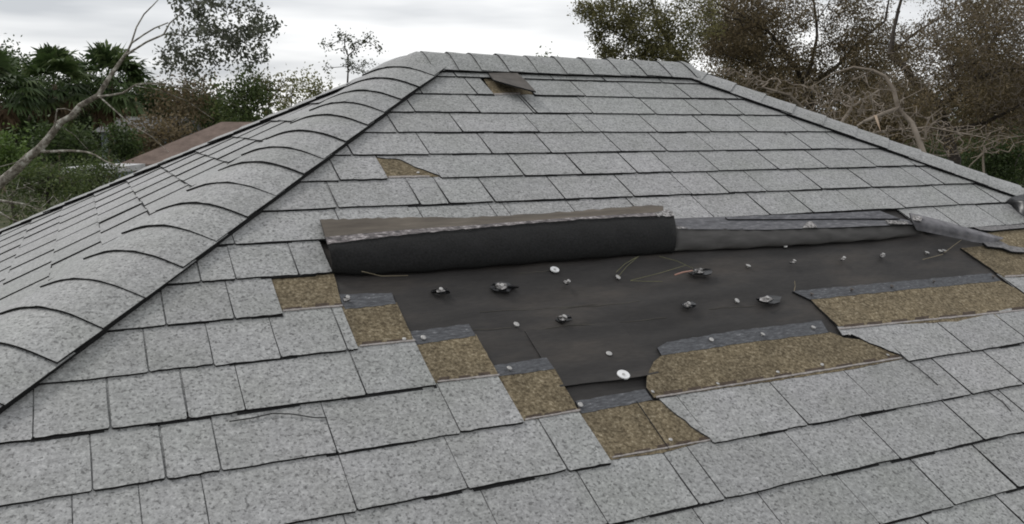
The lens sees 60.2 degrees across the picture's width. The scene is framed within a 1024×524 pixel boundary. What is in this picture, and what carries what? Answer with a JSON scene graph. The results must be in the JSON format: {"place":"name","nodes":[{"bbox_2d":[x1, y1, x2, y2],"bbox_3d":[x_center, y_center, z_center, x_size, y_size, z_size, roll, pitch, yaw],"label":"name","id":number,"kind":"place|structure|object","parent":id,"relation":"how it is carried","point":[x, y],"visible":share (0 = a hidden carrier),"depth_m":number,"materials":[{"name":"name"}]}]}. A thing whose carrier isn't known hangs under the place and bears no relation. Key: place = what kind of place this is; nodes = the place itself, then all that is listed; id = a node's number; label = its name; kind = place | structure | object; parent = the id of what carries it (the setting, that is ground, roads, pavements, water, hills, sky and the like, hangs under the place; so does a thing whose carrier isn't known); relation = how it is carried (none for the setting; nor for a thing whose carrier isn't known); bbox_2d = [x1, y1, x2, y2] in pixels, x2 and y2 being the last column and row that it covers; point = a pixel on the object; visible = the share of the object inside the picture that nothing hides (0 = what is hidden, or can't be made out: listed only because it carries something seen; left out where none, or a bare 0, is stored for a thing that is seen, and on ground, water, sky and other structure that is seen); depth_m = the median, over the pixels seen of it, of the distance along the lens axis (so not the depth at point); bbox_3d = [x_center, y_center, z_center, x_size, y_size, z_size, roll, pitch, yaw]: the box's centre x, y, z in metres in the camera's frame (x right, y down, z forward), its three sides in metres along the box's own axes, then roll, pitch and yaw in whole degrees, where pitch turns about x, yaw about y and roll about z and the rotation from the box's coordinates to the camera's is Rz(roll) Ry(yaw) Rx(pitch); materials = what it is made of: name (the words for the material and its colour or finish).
{"place":"outdoors","nodes":[
{"label":"outdoors","id":0,"kind":"place"},
{"bbox_2d":[122,122,252,166],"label":"neighbour house","id":1,"kind":"structure","parent":0,"point":[176,147],"depth_m":34.76,"materials":[{"name":"brown"}]},
{"bbox_2d":[0,120,1023,228],"bbox_3d":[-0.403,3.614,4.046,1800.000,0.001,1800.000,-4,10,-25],"label":"ground","id":2,"kind":"structure","parent":0,"point":[5,220],"depth_m":41.51,"materials":[{"name":"green plant"}]},
{"bbox_2d":[0,48,50,192],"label":"palm tree","id":3,"kind":"object","parent":2,"relation":"on","point":[29,87],"visible":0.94,"depth_m":46.02,"materials":[{"name":"green plant"}]},
{"bbox_2d":[0,121,50,222],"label":"shrub","id":4,"kind":"object","parent":2,"relation":"on","point":[9,149],"visible":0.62,"depth_m":29.79,"materials":[{"name":"green plant"}]},
{"bbox_2d":[0,33,50,156],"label":"tree","id":5,"kind":"object","parent":2,"relation":"on","point":[23,118],"visible":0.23,"depth_m":65.42,"materials":[{"name":"green plant"}]},
{"bbox_2d":[0,178,70,221],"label":"fallen branch","id":6,"kind":"object","parent":2,"relation":"on","point":[7,201],"visible":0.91,"depth_m":12.98,"materials":[{"name":"brown wood"}]},
{"bbox_2d":[2,75,101,161],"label":"tree","id":7,"kind":"object","parent":2,"relation":"on","point":[53,157],"visible":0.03,"depth_m":76.47,"materials":[{"name":"green plant"}]},
{"bbox_2d":[6,42,100,177],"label":"palm tree","id":8,"kind":"object","parent":2,"relation":"on","point":[49,60],"visible":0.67,"depth_m":49.09,"materials":[{"name":"green plant"}]},
{"bbox_2d":[0,149,107,226],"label":"shrub","id":9,"kind":"object","parent":2,"relation":"on","point":[48,177],"visible":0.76,"depth_m":14.81,"materials":[{"name":"green plant"}]},
{"bbox_2d":[14,110,112,197],"bbox_3d":[-17.240,-3.669,34.178,3.420,4.331,3.072,-4,10,-25],"label":"shrub","id":10,"kind":"object","parent":2,"relation":"on","point":[65,142],"visible":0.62,"depth_m":33.71,"materials":[{"name":"green plant"}]},
{"bbox_2d":[24,52,126,163],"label":"tree","id":11,"kind":"object","parent":2,"relation":"on","point":[84,118],"visible":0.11,"depth_m":67.19,"materials":[{"name":"green plant"}]},
{"bbox_2d":[51,149,133,204],"bbox_3d":[-8.578,-0.569,18.195,1.923,3.580,1.759,-4,10,-25],"label":"shrub","id":12,"kind":"object","parent":2,"relation":"on","point":[102,169],"visible":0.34,"depth_m":17.88,"materials":[{"name":"green plant"}]},
{"bbox_2d":[61,163,144,184],"bbox_3d":[-13.046,-1.823,28.492,1.500,2.565,2.600,0,9,0],"label":"patio cover","id":13,"kind":"object","parent":2,"relation":"on","point":[133,167],"visible":0.06,"depth_m":28.50,"materials":[{"name":"white metal"}]},
{"bbox_2d":[61,39,157,181],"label":"palm tree","id":14,"kind":"object","parent":2,"relation":"on","point":[102,56],"visible":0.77,"depth_m":53.11,"materials":[{"name":"green plant"}]},
{"bbox_2d":[96,117,150,175],"bbox_3d":[-17.660,-4.534,40.050,2.412,4.113,2.158,1,9,6],"label":"shrub","id":15,"kind":"object","parent":2,"relation":"on","point":[129,147],"visible":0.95,"depth_m":39.78,"materials":[{"name":"green plant"}]},
{"bbox_2d":[0,0,286,189],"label":"leaning tree","id":16,"kind":"object","parent":2,"relation":"on","point":[15,169],"visible":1,"depth_m":10.88,"materials":[{"name":"grey plant"}]},
{"bbox_2d":[79,80,216,156],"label":"tree","id":17,"kind":"object","parent":2,"relation":"on","point":[183,113],"visible":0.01,"depth_m":79.02,"materials":[{"name":"green plant"}]},
{"bbox_2d":[95,117,202,177],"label":"grey house","id":18,"kind":"structure","parent":2,"relation":"on","point":[98,129],"depth_m":58.68,"materials":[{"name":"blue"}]},
{"bbox_2d":[115,78,187,116],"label":"tree","id":19,"kind":"object","parent":2,"relation":"on","point":[142,100],"visible":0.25,"depth_m":64.96,"materials":[{"name":"green plant"}]},
{"bbox_2d":[107,95,213,173],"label":"tree","id":20,"kind":"object","parent":2,"relation":"on","point":[152,144],"visible":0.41,"depth_m":45.44,"materials":[{"name":"green plant"}]},
{"bbox_2d":[134,65,221,139],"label":"shrub","id":21,"kind":"object","parent":2,"relation":"on","point":[182,96],"visible":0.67,"depth_m":57.55,"materials":[{"name":"green plant"}]},
{"bbox_2d":[175,71,247,134],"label":"tree","id":22,"kind":"object","parent":2,"relation":"on","point":[216,119],"visible":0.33,"depth_m":59.63,"materials":[{"name":"green plant"}]},
{"bbox_2d":[209,60,282,123],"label":"shrub","id":23,"kind":"object","parent":2,"relation":"on","point":[248,93],"visible":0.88,"depth_m":53.62,"materials":[{"name":"green plant"}]},
{"bbox_2d":[245,66,297,119],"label":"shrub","id":24,"kind":"object","parent":2,"relation":"on","point":[278,89],"visible":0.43,"depth_m":57.98,"materials":[{"name":"green plant"}]},
{"bbox_2d":[273,68,312,109],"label":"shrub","id":25,"kind":"object","parent":2,"relation":"on","point":[290,95],"visible":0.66,"depth_m":69.83,"materials":[{"name":"green plant"}]},
{"bbox_2d":[291,64,339,99],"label":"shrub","id":26,"kind":"object","parent":2,"relation":"on","point":[314,86],"visible":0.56,"depth_m":73.87,"materials":[{"name":"green plant"}]},
{"bbox_2d":[318,25,388,82],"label":"tree","id":27,"kind":"object","parent":2,"relation":"on","point":[348,64],"visible":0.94,"depth_m":47.97,"materials":[{"name":"green plant"}]},
{"bbox_2d":[0,51,1023,523],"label":"roof","id":28,"kind":"structure","parent":2,"relation":"on","point":[190,337],"depth_m":2.12,"materials":[{"name":"grey"}]},
{"bbox_2d":[343,295,349,301],"bbox_3d":[-0.384,0.085,2.057,0.018,0.015,0.017,1,9,3],"label":"nail","id":29,"kind":"object","parent":28,"relation":"on","point":[346,298],"visible":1,"depth_m":2.05,"materials":[{"name":"metal"}]},
{"bbox_2d":[361,271,407,275],"bbox_3d":[-0.312,0.028,2.166,0.119,0.021,0.005,-4,10,-25],"label":"pine needle","id":30,"kind":"object","parent":28,"relation":"on","point":[379,275],"visible":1,"depth_m":2.18,"materials":[{"name":"brown plant"}]},
{"bbox_2d":[431,287,449,293],"bbox_3d":[-0.176,0.070,2.164,0.048,0.017,0.030,-4,10,-25],"label":"torn shingle scrap","id":31,"kind":"object","parent":28,"relation":"on","point":[440,290],"visible":1,"depth_m":2.16,"materials":[{"name":"concrete"}]},
{"bbox_2d":[320,205,675,274],"bbox_3d":[0.007,-0.070,2.426,1.069,0.125,0.209,-4,10,-25],"label":"rolled underlayment","id":32,"kind":"object","parent":28,"relation":"on","point":[377,245],"visible":1,"depth_m":2.34,"materials":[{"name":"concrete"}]},
{"bbox_2d":[490,282,518,291],"bbox_3d":[-0.020,0.063,2.231,0.066,0.022,0.042,-8,12,-41],"label":"torn shingle scrap","id":33,"kind":"object","parent":28,"relation":"on","point":[502,287],"visible":1,"depth_m":2.22,"materials":[{"name":"concrete"}]},
{"bbox_2d":[488,72,535,92],"bbox_3d":[-0.012,-0.668,3.263,0.130,0.088,0.239,-3,10,-18],"label":"flipped tab","id":34,"kind":"object","parent":28,"relation":"on","point":[515,79],"visible":1,"depth_m":3.25,"materials":[{"name":"concrete"}]},
{"bbox_2d":[550,266,558,272],"bbox_3d":[0.114,0.020,2.351,0.025,0.014,0.024,-4,10,-25],"label":"cap nail","id":35,"kind":"object","parent":28,"relation":"attached to","point":[554,269],"visible":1,"depth_m":2.35,"materials":[{"name":"white plastic"}]},
{"bbox_2d":[555,314,571,322],"bbox_3d":[0.128,0.138,2.178,0.048,0.018,0.030,-8,13,-42],"label":"torn shingle scrap","id":36,"kind":"object","parent":28,"relation":"on","point":[562,318],"visible":1,"depth_m":2.17,"materials":[{"name":"concrete"}]},
{"bbox_2d":[617,370,629,379],"bbox_3d":[0.259,0.262,2.053,0.031,0.016,0.029,-4,10,-25],"label":"cap nail","id":37,"kind":"object","parent":28,"relation":"attached to","point":[624,374],"visible":1,"depth_m":2.05,"materials":[{"name":"white plastic"}]},
{"bbox_2d":[633,265,684,279],"bbox_3d":[0.406,0.030,2.430,0.196,0.026,0.008,-5,11,-32],"label":"pine needle","id":38,"kind":"object","parent":28,"relation":"on","point":[657,273],"visible":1,"depth_m":2.42,"materials":[{"name":"brown plant"}]},
{"bbox_2d":[674,270,692,275],"bbox_3d":[0.479,0.030,2.464,0.068,0.010,0.005,-5,11,-32],"label":"fallen twig","id":39,"kind":"object","parent":28,"relation":"on","point":[683,272],"visible":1,"depth_m":2.46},
{"bbox_2d":[681,301,695,308],"bbox_3d":[0.470,0.113,2.339,0.046,0.018,0.026,-6,12,-35],"label":"torn shingle scrap","id":40,"kind":"object","parent":28,"relation":"on","point":[687,305],"visible":1,"depth_m":2.33,"materials":[{"name":"concrete"}]},
{"bbox_2d":[688,268,711,275],"bbox_3d":[0.537,0.026,2.490,0.085,0.019,0.040,-4,10,-25],"label":"torn shingle scrap","id":41,"kind":"object","parent":28,"relation":"on","point":[703,271],"visible":1,"depth_m":2.48,"materials":[{"name":"concrete"}]},
{"bbox_2d":[756,295,780,303],"bbox_3d":[0.718,0.103,2.454,0.099,0.023,0.036,-7,12,-38],"label":"torn shingle scrap","id":42,"kind":"object","parent":28,"relation":"on","point":[769,299],"visible":1,"depth_m":2.44,"materials":[{"name":"concrete"}]},
{"bbox_2d":[674,211,921,250],"bbox_3d":[0.902,-0.106,2.815,1.022,0.088,0.143,-4,10,-25],"label":"folded shingle strip","id":43,"kind":"object","parent":28,"relation":"on","point":[714,233],"visible":0.99,"depth_m":2.77,"materials":[{"name":"concrete"}]},
{"bbox_2d":[909,213,1002,243],"bbox_3d":[1.521,-0.112,3.003,0.377,0.109,0.059,-1,9,-7],"label":"curled shingle tongue","id":44,"kind":"object","parent":28,"relation":"on","point":[929,225],"visible":1,"depth_m":2.99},
{"bbox_2d":[972,224,1023,253],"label":"broken shingle edge","id":45,"kind":"object","parent":28,"relation":"on","point":[998,244],"visible":0.97,"depth_m":3.05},
{"bbox_2d":[1005,194,1023,213],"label":"curled cap corner","id":46,"kind":"object","parent":28,"relation":"on","point":[1016,203],"visible":1,"depth_m":3.31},
{"bbox_2d":[11,80,1023,163],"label":"wood","id":47,"kind":"object","parent":2,"relation":"on","point":[285,107],"depth_m":93.04,"materials":[{"name":"green plant"}]},
{"bbox_2d":[536,41,558,56],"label":"tree","id":48,"kind":"object","parent":2,"relation":"on","point":[545,52],"visible":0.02,"depth_m":81.81,"materials":[{"name":"green plant"}]},
{"bbox_2d":[566,0,727,66],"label":"oak tree","id":49,"kind":"object","parent":2,"relation":"on","point":[669,50],"visible":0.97,"depth_m":16.23,"materials":[{"name":"green plant"}]},
{"bbox_2d":[702,62,766,87],"bbox_3d":[8.004,-4.327,32.114,4.064,6.676,3.736,-4,10,-25],"label":"tree","id":50,"kind":"object","parent":2,"relation":"on","point":[728,76],"depth_m":31.90,"materials":[{"name":"green plant"}]},
{"bbox_2d":[693,0,824,102],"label":"tree","id":51,"kind":"object","parent":2,"relation":"on","point":[722,59],"visible":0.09,"depth_m":29.79,"materials":[{"name":"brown plant"}]},
{"bbox_2d":[738,50,853,122],"bbox_3d":[9.635,-3.997,30.220,4.924,6.678,4.724,-4,10,-25],"label":"tree","id":52,"kind":"object","parent":2,"relation":"on","point":[779,96],"visible":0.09,"depth_m":29.42,"materials":[{"name":"green plant"}]},
{"bbox_2d":[686,0,925,112],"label":"oak tree","id":53,"kind":"object","parent":2,"relation":"on","point":[755,22],"visible":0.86,"depth_m":18.19,"materials":[{"name":"green plant"}]},
{"bbox_2d":[814,0,911,127],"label":"tree","id":54,"kind":"object","parent":2,"relation":"on","point":[868,51],"visible":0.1,"depth_m":28.73,"materials":[{"name":"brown plant"}]},
{"bbox_2d":[708,57,1023,159],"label":"brush","id":55,"kind":"object","parent":2,"relation":"on","point":[846,115],"visible":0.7,"depth_m":10.82,"materials":[{"name":"green plant"}]},
{"bbox_2d":[816,48,918,137],"bbox_3d":[13.518,-5.005,34.047,4.415,7.468,3.809,-4,10,-25],"label":"tree","id":56,"kind":"object","parent":2,"relation":"on","point":[854,86],"visible":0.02,"depth_m":33.59,"materials":[{"name":"brown plant"}]},
{"bbox_2d":[810,60,947,152],"bbox_3d":[4.038,0.155,10.258,1.284,4.888,1.278,2,9,8],"label":"broken limb","id":57,"kind":"object","parent":2,"relation":"on","point":[911,122],"visible":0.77,"depth_m":9.76,"materials":[{"name":"brown wood"}]},
{"bbox_2d":[826,68,949,149],"bbox_3d":[11.051,-3.017,26.142,3.781,6.096,3.826,3,10,17],"label":"tree","id":58,"kind":"object","parent":2,"relation":"on","point":[882,123],"visible":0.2,"depth_m":25.57,"materials":[{"name":"green plant"}]},
{"bbox_2d":[861,0,1023,164],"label":"oak tree","id":59,"kind":"object","parent":2,"relation":"on","point":[969,85],"visible":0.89,"depth_m":14.31,"materials":[{"name":"green plant"}]},
{"bbox_2d":[890,126,995,171],"bbox_3d":[9.754,-1.051,20.202,2.540,4.120,2.070,0,9,-2],"label":"shrub","id":60,"kind":"object","parent":2,"relation":"on","point":[939,152],"visible":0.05,"depth_m":19.70,"materials":[{"name":"green plant"}]},
{"bbox_2d":[906,47,1023,169],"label":"tree","id":61,"kind":"object","parent":2,"relation":"on","point":[958,144],"visible":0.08,"depth_m":27.55,"materials":[{"name":"brown plant"}]},
{"bbox_2d":[917,0,1023,169],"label":"tree","id":62,"kind":"object","parent":2,"relation":"on","point":[962,22],"visible":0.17,"depth_m":26.63,"materials":[{"name":"green plant"}]},
{"bbox_2d":[944,116,1023,187],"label":"shrub","id":63,"kind":"object","parent":2,"relation":"on","point":[1005,168],"visible":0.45,"depth_m":16.72,"materials":[{"name":"green plant"}]},
{"bbox_2d":[968,135,1023,172],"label":"bare sapling","id":64,"kind":"object","parent":2,"relation":"on","point":[983,165],"visible":0.16,"depth_m":9.98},
{"bbox_2d":[0,0,1023,117],"label":"sky","id":65,"kind":"structure","parent":0,"point":[403,27],"materials":[{"name":"white"}]}
]}

